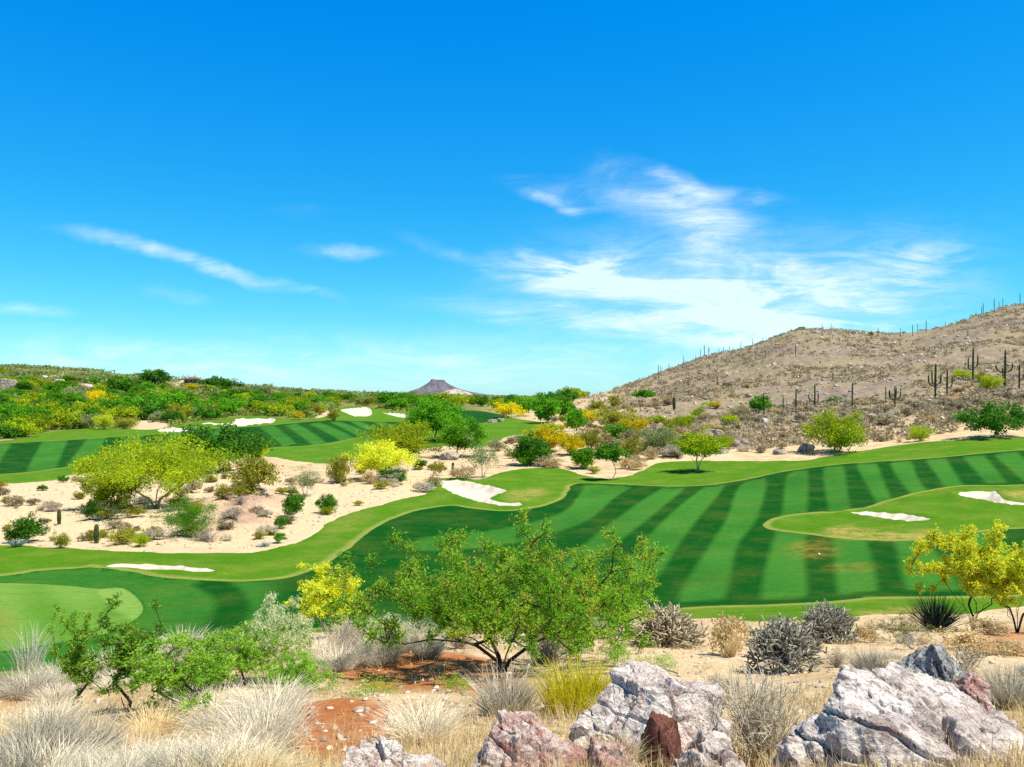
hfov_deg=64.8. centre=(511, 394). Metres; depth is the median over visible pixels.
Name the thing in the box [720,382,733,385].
grey bush
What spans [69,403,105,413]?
palo verde tree
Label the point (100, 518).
agave
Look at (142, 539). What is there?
brittlebush
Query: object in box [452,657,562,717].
grey tuft
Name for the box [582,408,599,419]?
golden palo verde
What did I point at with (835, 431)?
palo verde tree
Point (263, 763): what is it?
dry grass
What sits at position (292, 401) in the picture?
palo verde tree
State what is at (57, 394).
mesquite tree
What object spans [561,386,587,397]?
palo verde tree
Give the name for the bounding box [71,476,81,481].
bursage
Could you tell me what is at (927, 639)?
dry grass
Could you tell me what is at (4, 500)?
golden shrub
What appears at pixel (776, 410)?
straw bush
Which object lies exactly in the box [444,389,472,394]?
pale hill
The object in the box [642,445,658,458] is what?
tan shrub
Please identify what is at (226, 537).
bursage
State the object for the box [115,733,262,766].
dry grass
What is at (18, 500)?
bursage
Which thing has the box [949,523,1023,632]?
palo verde tree
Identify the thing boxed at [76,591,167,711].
creosote bush
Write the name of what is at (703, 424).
straw bush
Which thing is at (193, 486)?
bursage
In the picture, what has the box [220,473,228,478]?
bursage
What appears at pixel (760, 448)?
grey bush
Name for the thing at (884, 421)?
grey bush
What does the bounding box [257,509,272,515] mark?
bursage
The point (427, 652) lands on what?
dry grass
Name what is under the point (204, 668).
creosote bush
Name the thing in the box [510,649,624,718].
yellow grass
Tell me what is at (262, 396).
mesquite tree
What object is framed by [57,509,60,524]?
saguaro
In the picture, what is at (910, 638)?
pale shrub
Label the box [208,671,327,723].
dry grass
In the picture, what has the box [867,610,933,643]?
olive shrub
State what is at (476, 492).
sand bunker
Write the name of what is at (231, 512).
bursage
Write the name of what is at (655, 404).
straw bush
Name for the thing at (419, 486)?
pale grey shrub
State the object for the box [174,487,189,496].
bursage
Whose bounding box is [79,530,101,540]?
bursage
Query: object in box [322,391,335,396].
mesquite tree
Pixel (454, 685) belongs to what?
green forb
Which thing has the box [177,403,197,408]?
mesquite tree
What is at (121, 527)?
bursage
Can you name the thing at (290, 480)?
bursage
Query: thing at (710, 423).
straw bush
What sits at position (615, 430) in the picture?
round green shrub
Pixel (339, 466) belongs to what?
olive shrub
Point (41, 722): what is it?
grey tuft
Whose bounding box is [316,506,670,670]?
mesquite shrub
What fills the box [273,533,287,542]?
round green shrub
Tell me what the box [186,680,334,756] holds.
white grass
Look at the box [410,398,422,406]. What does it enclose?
mesquite tree
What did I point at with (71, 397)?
mesquite tree
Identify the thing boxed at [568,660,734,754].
boulder
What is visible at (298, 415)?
golden palo verde
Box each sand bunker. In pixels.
[108,564,214,571]
[158,427,195,431]
[202,418,274,425]
[341,407,371,415]
[383,412,406,417]
[440,480,521,505]
[851,511,929,520]
[959,491,1023,504]
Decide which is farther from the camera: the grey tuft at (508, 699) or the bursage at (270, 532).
the bursage at (270, 532)
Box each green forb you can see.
[306,671,347,692]
[344,673,409,697]
[433,672,472,692]
[596,641,634,665]
[636,652,677,668]
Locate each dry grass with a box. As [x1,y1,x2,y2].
[0,660,75,701]
[0,667,31,691]
[0,703,47,740]
[0,710,104,765]
[0,724,143,766]
[1,694,111,724]
[8,654,100,691]
[15,680,94,704]
[32,738,128,764]
[45,668,78,689]
[48,705,159,757]
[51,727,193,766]
[52,648,160,688]
[84,669,141,692]
[106,728,241,762]
[110,700,198,738]
[115,715,168,749]
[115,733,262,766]
[141,682,222,707]
[143,621,223,663]
[155,678,265,721]
[159,697,264,738]
[165,730,285,766]
[177,637,238,670]
[180,729,343,766]
[184,733,315,766]
[201,692,307,726]
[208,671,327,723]
[210,686,252,712]
[213,704,301,735]
[225,700,315,722]
[226,742,300,766]
[258,681,324,709]
[303,629,350,666]
[311,641,374,672]
[318,612,384,645]
[332,632,422,667]
[374,613,436,653]
[404,627,455,659]
[525,646,563,662]
[869,648,907,659]
[914,633,932,643]
[952,649,981,664]
[955,657,990,672]
[1011,661,1023,675]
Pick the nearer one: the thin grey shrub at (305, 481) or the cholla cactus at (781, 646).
the cholla cactus at (781, 646)
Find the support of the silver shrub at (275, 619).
on the desert ground at (240, 542)
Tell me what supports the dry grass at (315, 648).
on the desert ground at (240, 542)
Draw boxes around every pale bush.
[737,444,754,450]
[789,437,803,441]
[878,412,895,418]
[887,409,902,414]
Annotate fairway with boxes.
[0,411,1023,670]
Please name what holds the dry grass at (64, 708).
on the desert ground at (240, 542)
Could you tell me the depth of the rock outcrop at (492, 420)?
204.27 m
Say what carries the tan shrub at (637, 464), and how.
on the desert ground at (240, 542)
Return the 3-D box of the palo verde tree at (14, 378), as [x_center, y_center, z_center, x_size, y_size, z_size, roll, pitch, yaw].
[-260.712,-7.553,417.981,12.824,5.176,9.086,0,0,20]
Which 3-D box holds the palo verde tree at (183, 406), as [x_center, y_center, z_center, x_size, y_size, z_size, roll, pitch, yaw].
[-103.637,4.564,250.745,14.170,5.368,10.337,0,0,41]
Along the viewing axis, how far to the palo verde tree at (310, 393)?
578.61 m
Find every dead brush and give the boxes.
[192,528,224,541]
[223,507,244,518]
[228,495,250,505]
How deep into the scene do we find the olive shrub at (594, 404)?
216.71 m
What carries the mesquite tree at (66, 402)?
on the desert ground at (240, 542)
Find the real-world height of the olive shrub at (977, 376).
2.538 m
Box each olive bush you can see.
[48,419,62,427]
[112,416,139,428]
[161,404,189,414]
[361,396,376,404]
[558,415,564,421]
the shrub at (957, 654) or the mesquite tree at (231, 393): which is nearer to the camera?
the shrub at (957, 654)
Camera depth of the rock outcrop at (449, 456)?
117.52 m
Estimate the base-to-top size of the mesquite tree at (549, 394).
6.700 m
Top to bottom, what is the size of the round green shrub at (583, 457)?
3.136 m
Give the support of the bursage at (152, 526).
on the desert ground at (240, 542)
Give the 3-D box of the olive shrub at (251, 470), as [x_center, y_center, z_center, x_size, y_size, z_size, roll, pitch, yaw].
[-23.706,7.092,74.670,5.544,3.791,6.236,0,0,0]
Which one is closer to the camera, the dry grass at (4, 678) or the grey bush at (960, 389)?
the dry grass at (4, 678)
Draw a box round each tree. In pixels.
[0,392,17,398]
[0,395,14,405]
[0,402,19,409]
[0,406,20,416]
[0,411,22,424]
[0,412,40,427]
[0,424,22,437]
[1,376,20,381]
[1,416,42,436]
[5,391,23,397]
[6,395,30,406]
[9,387,29,393]
[12,375,29,380]
[14,404,50,414]
[15,381,33,389]
[19,412,53,419]
[23,379,39,388]
[23,389,45,398]
[23,396,34,400]
[24,375,53,386]
[26,413,53,430]
[29,409,49,415]
[33,401,60,413]
[34,396,51,404]
[35,396,73,405]
[39,388,52,392]
[40,390,64,398]
[40,399,64,404]
[42,381,68,391]
[44,399,72,408]
[47,406,85,428]
[54,379,73,386]
[60,376,77,380]
[62,385,88,398]
[63,391,86,402]
[66,427,241,508]
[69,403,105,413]
[71,412,102,428]
[72,399,99,406]
[80,403,110,412]
[80,407,109,416]
[87,384,112,390]
[89,377,102,382]
[91,411,114,427]
[94,391,119,399]
[94,395,119,400]
[95,398,112,404]
[97,400,126,408]
[101,388,119,393]
[101,406,117,416]
[103,377,139,389]
[107,375,124,380]
[112,404,146,417]
[116,395,134,405]
[119,391,135,397]
[127,386,146,394]
[131,388,189,404]
[135,368,172,381]
[135,400,155,411]
[138,401,168,419]
[141,380,157,387]
[147,411,163,421]
[158,387,171,392]
[158,410,179,420]
[159,422,278,471]
[166,401,194,414]
[168,409,186,418]
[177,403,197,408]
[183,391,200,402]
[187,396,213,405]
[193,406,224,419]
[194,375,244,387]
[199,402,220,409]
[204,395,229,400]
[207,391,232,398]
[215,397,247,415]
[223,390,237,395]
[230,396,252,403]
[234,392,251,398]
[235,389,251,394]
[244,396,271,408]
[249,400,271,411]
[252,389,265,395]
[252,442,268,456]
[253,395,270,399]
[255,383,273,393]
[257,405,271,413]
[267,401,294,415]
[273,393,287,398]
[276,398,286,403]
[283,561,364,637]
[284,395,310,404]
[289,400,311,409]
[302,391,316,396]
[310,394,331,403]
[316,401,334,410]
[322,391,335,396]
[327,395,340,399]
[329,397,340,406]
[336,392,354,399]
[341,439,423,480]
[355,397,366,402]
[355,419,447,455]
[373,391,399,402]
[384,398,396,408]
[387,397,409,408]
[396,391,416,402]
[403,395,466,441]
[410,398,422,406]
[430,391,451,398]
[435,416,491,456]
[442,396,460,405]
[454,393,468,403]
[461,434,501,477]
[467,395,476,404]
[474,394,490,406]
[486,398,505,407]
[503,395,514,402]
[506,394,535,412]
[527,393,564,422]
[535,391,564,399]
[552,395,576,416]
[555,388,578,401]
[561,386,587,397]
[563,405,588,430]
[592,440,630,479]
[631,389,655,404]
[669,431,728,471]
[796,406,869,452]
[903,519,1022,628]
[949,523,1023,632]
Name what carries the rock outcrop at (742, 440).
on the desert ground at (240, 542)
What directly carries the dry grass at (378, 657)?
on the desert ground at (240, 542)
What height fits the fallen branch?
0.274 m
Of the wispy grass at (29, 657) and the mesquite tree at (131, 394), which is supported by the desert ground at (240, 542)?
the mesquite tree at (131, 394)
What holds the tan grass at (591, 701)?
on the desert ground at (240, 542)
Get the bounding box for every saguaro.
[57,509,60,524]
[94,524,98,543]
[672,397,675,409]
[763,393,764,414]
[795,389,796,409]
[808,385,818,406]
[889,386,900,406]
[928,363,941,397]
[946,369,952,395]
[968,348,978,379]
[995,350,1012,386]
[1018,364,1023,387]
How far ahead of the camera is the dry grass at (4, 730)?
7.20 m
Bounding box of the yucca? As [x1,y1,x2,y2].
[891,590,976,631]
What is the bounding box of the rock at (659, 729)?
[639,711,681,766]
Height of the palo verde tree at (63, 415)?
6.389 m
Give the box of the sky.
[0,0,1023,395]
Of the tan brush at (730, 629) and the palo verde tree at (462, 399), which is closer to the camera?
the tan brush at (730, 629)
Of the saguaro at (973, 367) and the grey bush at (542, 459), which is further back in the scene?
the saguaro at (973, 367)
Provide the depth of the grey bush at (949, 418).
119.13 m
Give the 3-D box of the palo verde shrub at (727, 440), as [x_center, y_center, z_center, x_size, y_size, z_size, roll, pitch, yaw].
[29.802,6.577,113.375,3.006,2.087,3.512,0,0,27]
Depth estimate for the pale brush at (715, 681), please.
8.64 m
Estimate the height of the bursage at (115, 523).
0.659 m
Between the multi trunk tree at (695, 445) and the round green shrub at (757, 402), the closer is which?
the multi trunk tree at (695, 445)
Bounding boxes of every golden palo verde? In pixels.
[83,389,106,400]
[183,383,198,388]
[291,411,305,419]
[488,401,527,417]
[521,423,566,447]
[558,432,585,453]
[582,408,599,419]
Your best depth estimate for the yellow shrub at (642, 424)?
157.97 m
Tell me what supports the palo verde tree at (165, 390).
on the desert ground at (240, 542)
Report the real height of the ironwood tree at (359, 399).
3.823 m
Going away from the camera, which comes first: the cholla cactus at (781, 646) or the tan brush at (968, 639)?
the cholla cactus at (781, 646)
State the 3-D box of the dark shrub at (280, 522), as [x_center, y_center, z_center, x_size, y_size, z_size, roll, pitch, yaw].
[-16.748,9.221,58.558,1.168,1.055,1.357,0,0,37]
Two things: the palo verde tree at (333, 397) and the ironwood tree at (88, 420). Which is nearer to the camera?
the ironwood tree at (88, 420)
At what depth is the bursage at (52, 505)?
67.19 m
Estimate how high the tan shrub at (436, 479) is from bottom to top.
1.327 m
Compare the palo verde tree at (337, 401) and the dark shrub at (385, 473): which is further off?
the palo verde tree at (337, 401)
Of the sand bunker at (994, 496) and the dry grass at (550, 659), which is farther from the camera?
the sand bunker at (994, 496)
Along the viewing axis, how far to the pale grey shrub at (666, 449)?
108.59 m
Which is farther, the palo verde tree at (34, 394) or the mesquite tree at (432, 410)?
the palo verde tree at (34, 394)
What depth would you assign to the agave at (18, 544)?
51.59 m
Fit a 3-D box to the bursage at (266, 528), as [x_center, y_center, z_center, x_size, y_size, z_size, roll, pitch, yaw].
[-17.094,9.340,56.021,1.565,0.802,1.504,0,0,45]
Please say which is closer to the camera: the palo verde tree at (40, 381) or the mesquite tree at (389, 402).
the mesquite tree at (389, 402)
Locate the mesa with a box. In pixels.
[404,379,488,395]
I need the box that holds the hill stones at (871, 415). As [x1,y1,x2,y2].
[594,305,1023,448]
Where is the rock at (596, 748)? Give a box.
[588,736,640,766]
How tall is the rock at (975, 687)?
0.609 m
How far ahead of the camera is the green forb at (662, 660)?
13.24 m
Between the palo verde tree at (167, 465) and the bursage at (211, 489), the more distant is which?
the bursage at (211, 489)
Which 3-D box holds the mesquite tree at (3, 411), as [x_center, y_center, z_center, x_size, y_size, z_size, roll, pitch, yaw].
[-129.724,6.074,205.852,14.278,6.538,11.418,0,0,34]
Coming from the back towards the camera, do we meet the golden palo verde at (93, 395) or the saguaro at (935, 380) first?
the golden palo verde at (93, 395)
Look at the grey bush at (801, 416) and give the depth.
135.61 m
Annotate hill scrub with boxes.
[575,303,1023,455]
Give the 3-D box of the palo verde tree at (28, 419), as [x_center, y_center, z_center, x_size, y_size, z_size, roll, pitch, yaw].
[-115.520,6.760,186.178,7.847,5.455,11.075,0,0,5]
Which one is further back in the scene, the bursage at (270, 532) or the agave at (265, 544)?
the bursage at (270, 532)
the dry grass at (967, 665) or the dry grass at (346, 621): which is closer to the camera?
the dry grass at (967, 665)
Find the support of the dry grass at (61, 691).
on the desert ground at (240, 542)
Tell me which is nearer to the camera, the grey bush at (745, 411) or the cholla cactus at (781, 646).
the cholla cactus at (781, 646)
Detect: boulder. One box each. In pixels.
[342,734,446,766]
[470,709,587,766]
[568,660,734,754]
[771,661,1023,766]
[895,643,966,682]
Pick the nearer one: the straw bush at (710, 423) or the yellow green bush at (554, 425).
the straw bush at (710, 423)
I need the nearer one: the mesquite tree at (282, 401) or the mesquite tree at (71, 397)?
the mesquite tree at (71, 397)
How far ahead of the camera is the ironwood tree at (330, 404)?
320.63 m
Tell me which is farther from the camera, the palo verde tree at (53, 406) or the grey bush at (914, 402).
the palo verde tree at (53, 406)
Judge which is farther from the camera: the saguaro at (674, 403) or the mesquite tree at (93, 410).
the mesquite tree at (93, 410)
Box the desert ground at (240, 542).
[0,304,1023,766]
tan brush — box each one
[708,611,752,655]
[854,621,879,641]
[932,626,999,652]
[964,616,1014,636]
[980,636,1023,655]
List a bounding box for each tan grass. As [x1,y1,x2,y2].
[568,725,664,766]
[584,689,601,709]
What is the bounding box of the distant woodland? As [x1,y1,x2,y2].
[0,363,579,399]
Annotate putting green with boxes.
[0,583,142,650]
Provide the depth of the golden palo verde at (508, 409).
231.42 m
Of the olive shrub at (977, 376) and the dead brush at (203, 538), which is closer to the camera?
the dead brush at (203, 538)
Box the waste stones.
[1,465,528,551]
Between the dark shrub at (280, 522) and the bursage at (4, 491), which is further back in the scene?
the bursage at (4, 491)
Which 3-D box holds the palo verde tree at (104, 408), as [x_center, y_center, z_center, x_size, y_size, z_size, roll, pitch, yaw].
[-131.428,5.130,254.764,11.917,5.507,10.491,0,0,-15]
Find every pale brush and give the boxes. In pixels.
[684,667,752,707]
[690,655,821,766]
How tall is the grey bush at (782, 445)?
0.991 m
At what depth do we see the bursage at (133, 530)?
54.05 m
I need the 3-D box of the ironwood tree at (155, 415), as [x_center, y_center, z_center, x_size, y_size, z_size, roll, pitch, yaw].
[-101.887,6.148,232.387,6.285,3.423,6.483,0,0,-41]
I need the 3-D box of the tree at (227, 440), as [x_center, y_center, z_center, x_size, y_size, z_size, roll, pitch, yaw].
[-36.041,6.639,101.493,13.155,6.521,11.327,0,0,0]
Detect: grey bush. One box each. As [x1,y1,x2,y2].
[248,505,263,513]
[488,440,507,450]
[507,436,515,443]
[535,455,553,465]
[601,436,623,445]
[617,429,639,439]
[664,398,672,404]
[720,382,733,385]
[725,431,737,436]
[731,408,750,415]
[750,416,761,421]
[754,445,766,452]
[775,442,787,448]
[778,432,792,437]
[793,414,808,420]
[804,405,813,410]
[875,436,885,440]
[877,418,894,423]
[890,397,904,401]
[900,408,913,415]
[910,401,925,404]
[935,399,948,404]
[943,406,956,410]
[945,414,960,421]
[954,387,967,391]
[954,403,965,407]
[970,398,985,402]
[1000,392,1011,398]
[1006,394,1021,398]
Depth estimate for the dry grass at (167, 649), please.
21.99 m
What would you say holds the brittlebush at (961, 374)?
on the desert ground at (240, 542)
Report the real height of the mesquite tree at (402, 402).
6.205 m
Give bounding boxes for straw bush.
[623,453,648,461]
[649,401,661,406]
[671,424,687,432]
[694,412,711,419]
[697,429,713,436]
[699,422,708,428]
[708,418,719,426]
[770,408,786,411]
[926,414,939,420]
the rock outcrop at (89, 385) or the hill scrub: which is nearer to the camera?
the hill scrub
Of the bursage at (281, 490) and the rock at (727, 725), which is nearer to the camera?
the rock at (727, 725)
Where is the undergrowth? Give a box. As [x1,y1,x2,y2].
[0,371,463,439]
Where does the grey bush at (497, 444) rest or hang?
on the desert ground at (240, 542)
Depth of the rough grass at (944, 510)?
60.62 m
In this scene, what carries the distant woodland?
on the desert ground at (240, 542)
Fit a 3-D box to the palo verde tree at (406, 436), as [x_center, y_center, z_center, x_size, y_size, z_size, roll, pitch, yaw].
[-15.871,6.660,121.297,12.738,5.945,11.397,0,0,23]
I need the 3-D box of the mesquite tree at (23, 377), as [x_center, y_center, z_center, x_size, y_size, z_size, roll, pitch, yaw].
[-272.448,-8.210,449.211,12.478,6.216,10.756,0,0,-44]
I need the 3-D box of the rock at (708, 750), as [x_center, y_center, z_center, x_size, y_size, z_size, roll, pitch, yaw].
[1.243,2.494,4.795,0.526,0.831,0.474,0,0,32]
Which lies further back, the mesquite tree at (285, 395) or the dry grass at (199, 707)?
the mesquite tree at (285, 395)
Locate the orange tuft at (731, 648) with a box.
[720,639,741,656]
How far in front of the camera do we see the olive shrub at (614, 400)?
230.49 m
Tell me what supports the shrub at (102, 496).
on the desert ground at (240, 542)
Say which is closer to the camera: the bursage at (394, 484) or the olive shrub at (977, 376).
the bursage at (394, 484)
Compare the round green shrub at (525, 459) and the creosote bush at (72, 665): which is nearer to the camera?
the creosote bush at (72, 665)
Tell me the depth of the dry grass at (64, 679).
14.78 m
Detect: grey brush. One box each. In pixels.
[431,622,490,648]
[503,623,589,663]
[821,648,850,667]
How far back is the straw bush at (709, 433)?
121.56 m
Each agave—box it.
[4,537,28,546]
[93,513,106,520]
[257,541,271,546]
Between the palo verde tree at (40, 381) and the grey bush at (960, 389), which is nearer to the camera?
the grey bush at (960, 389)
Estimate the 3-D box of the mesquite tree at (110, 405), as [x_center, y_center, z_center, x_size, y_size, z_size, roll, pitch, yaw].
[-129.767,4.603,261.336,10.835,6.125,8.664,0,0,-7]
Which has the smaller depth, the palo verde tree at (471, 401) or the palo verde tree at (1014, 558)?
the palo verde tree at (1014, 558)
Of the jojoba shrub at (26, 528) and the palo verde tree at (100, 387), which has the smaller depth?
the jojoba shrub at (26, 528)
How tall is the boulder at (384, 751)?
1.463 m
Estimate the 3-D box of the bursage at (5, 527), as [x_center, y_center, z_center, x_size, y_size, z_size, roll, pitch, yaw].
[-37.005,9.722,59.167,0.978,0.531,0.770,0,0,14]
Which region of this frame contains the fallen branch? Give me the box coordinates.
[612,654,677,673]
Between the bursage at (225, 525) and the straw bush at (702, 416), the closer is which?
the bursage at (225, 525)
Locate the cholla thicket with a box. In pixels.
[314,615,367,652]
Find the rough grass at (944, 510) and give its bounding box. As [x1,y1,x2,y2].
[0,406,1023,677]
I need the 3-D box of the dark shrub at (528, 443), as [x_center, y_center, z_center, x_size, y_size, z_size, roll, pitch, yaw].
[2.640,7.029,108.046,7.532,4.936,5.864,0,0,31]
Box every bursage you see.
[0,480,9,486]
[0,486,10,493]
[2,524,12,530]
[2,532,20,542]
[6,496,25,505]
[26,498,41,504]
[39,500,62,511]
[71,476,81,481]
[72,491,85,498]
[75,477,87,482]
[76,535,87,540]
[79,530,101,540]
[90,507,118,518]
[93,528,113,536]
[104,529,139,543]
[106,520,124,528]
[107,527,139,538]
[115,522,132,530]
[119,506,146,516]
[130,496,153,503]
[136,527,165,539]
[142,525,163,538]
[161,495,189,505]
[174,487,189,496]
[180,525,205,536]
[183,482,204,492]
[186,500,205,511]
[203,473,219,481]
[203,486,215,491]
[215,490,236,498]
[216,520,235,528]
[219,507,243,517]
[219,534,233,540]
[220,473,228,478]
[228,485,247,495]
[250,530,267,538]
[255,524,278,533]
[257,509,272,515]
[267,528,279,534]
[274,487,288,493]
[284,515,298,523]
[285,478,296,483]
[285,487,297,495]
[352,500,364,505]
[354,468,365,473]
[373,480,391,488]
[388,481,399,486]
[391,464,402,470]
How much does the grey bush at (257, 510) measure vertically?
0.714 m
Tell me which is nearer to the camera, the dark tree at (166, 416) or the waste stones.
the waste stones
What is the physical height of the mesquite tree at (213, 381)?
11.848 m
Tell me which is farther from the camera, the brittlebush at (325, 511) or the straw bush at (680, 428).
the straw bush at (680, 428)
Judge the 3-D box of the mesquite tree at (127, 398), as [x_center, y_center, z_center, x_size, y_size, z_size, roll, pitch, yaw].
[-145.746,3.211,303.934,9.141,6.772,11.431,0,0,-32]
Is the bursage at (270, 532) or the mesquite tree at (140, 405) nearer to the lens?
the bursage at (270, 532)
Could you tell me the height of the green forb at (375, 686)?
0.272 m
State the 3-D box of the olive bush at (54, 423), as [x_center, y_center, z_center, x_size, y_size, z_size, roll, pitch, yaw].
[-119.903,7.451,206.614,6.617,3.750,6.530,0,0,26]
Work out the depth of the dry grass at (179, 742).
5.08 m
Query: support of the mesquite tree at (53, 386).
on the desert ground at (240, 542)
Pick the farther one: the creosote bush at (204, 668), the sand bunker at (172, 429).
the sand bunker at (172, 429)
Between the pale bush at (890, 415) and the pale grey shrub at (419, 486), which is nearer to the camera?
the pale grey shrub at (419, 486)
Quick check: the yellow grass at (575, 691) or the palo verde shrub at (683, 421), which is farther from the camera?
the palo verde shrub at (683, 421)
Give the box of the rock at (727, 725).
[714,718,732,737]
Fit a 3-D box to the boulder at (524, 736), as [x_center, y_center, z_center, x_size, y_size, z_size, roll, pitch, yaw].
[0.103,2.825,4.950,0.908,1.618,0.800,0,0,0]
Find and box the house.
[170,375,200,384]
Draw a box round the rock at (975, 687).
[950,672,995,711]
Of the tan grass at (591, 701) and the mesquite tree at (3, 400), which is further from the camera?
the mesquite tree at (3, 400)
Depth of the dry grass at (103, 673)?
15.49 m
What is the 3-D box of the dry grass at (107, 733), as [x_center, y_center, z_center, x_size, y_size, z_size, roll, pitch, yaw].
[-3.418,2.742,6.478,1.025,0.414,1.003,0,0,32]
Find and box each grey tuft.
[0,692,114,747]
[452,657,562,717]
[835,644,899,671]
[967,654,1023,710]
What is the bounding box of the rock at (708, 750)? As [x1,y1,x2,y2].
[673,737,744,766]
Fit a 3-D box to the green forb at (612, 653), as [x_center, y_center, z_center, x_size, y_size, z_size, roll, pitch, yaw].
[1.744,4.410,13.792,0.797,0.468,0.770,0,0,-5]
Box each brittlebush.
[129,532,150,546]
[319,506,335,514]
[907,425,935,441]
[951,369,978,378]
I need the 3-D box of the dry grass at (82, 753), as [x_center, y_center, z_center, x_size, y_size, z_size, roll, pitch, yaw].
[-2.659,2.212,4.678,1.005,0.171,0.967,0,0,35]
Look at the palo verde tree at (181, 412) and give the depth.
231.18 m
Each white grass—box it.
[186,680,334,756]
[357,691,490,746]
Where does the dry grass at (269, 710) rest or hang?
on the desert ground at (240, 542)
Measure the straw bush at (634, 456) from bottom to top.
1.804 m
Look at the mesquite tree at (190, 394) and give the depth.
357.30 m
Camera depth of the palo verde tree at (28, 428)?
175.72 m
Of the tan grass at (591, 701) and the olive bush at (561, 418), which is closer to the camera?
the tan grass at (591, 701)
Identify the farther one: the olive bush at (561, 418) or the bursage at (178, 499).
the olive bush at (561, 418)
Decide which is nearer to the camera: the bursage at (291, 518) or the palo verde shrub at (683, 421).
the bursage at (291, 518)
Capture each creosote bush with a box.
[46,601,99,715]
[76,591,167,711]
[123,621,255,719]
[180,624,302,686]
[253,651,343,692]
[555,608,615,649]
[589,574,672,633]
[949,401,1023,436]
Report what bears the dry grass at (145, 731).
on the desert ground at (240, 542)
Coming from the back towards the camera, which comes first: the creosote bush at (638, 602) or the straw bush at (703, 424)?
the straw bush at (703, 424)
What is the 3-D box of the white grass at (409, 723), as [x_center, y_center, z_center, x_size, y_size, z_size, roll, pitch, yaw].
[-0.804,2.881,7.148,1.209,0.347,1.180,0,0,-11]
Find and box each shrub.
[0,495,16,504]
[2,511,50,541]
[36,485,47,489]
[49,531,71,547]
[57,475,69,481]
[78,472,144,508]
[79,498,103,519]
[148,494,220,539]
[214,483,229,498]
[218,451,283,494]
[242,591,316,676]
[273,515,289,528]
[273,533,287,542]
[279,463,320,495]
[281,489,302,516]
[294,492,306,505]
[306,401,329,414]
[315,493,338,511]
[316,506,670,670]
[325,452,354,483]
[326,409,340,420]
[359,470,381,483]
[360,612,422,653]
[376,465,408,481]
[378,472,405,483]
[412,480,436,491]
[413,459,427,467]
[422,473,443,485]
[427,460,447,474]
[447,462,475,478]
[501,430,553,464]
[516,449,534,465]
[537,456,564,466]
[570,446,600,468]
[576,429,613,448]
[585,400,608,409]
[587,466,599,473]
[588,406,638,425]
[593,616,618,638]
[596,635,640,653]
[603,421,632,438]
[605,394,625,406]
[614,457,633,468]
[617,433,644,459]
[618,418,634,427]
[627,457,648,469]
[632,416,649,428]
[639,427,677,452]
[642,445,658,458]
[657,443,683,456]
[662,414,693,432]
[688,406,705,415]
[707,400,721,407]
[717,434,734,447]
[748,394,772,409]
[822,397,842,401]
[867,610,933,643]
[883,630,942,649]
[970,374,1006,388]
[973,372,991,380]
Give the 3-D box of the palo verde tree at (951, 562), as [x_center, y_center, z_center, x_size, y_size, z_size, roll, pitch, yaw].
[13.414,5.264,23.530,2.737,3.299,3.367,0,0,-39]
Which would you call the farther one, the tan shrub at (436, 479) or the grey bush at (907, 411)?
the grey bush at (907, 411)
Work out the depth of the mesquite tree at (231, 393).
437.91 m
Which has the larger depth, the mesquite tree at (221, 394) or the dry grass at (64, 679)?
the mesquite tree at (221, 394)
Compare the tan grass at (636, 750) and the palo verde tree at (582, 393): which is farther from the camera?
the palo verde tree at (582, 393)
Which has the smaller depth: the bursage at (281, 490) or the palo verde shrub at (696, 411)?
the bursage at (281, 490)
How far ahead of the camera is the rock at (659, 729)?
5.13 m
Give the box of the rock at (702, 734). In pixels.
[684,727,731,750]
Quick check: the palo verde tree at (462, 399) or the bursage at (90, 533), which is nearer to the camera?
the bursage at (90, 533)
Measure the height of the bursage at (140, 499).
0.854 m
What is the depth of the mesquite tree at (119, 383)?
426.43 m
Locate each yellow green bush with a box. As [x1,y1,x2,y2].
[548,423,565,430]
[650,415,667,422]
[719,414,738,422]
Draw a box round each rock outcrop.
[0,378,17,389]
[80,384,93,388]
[439,452,459,459]
[488,419,496,422]
[705,429,723,436]
[716,448,728,453]
[729,440,740,446]
[739,438,748,443]
[772,449,786,454]
[797,444,814,451]
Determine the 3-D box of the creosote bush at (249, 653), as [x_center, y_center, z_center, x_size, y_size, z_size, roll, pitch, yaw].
[-4.387,4.287,13.141,1.672,1.078,1.714,0,0,42]
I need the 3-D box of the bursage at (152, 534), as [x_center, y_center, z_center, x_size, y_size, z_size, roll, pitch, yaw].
[-24.187,9.295,54.097,1.953,0.922,1.850,0,0,2]
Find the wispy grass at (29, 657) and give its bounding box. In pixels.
[1,622,58,670]
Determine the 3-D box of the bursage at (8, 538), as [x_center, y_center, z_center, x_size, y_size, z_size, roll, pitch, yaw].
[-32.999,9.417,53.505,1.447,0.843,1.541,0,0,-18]
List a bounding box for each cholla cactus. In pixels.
[627,600,708,649]
[741,613,827,674]
[798,598,859,644]
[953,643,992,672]
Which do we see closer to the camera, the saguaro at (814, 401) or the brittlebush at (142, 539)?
the brittlebush at (142, 539)
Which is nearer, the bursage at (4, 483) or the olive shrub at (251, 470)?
the olive shrub at (251, 470)

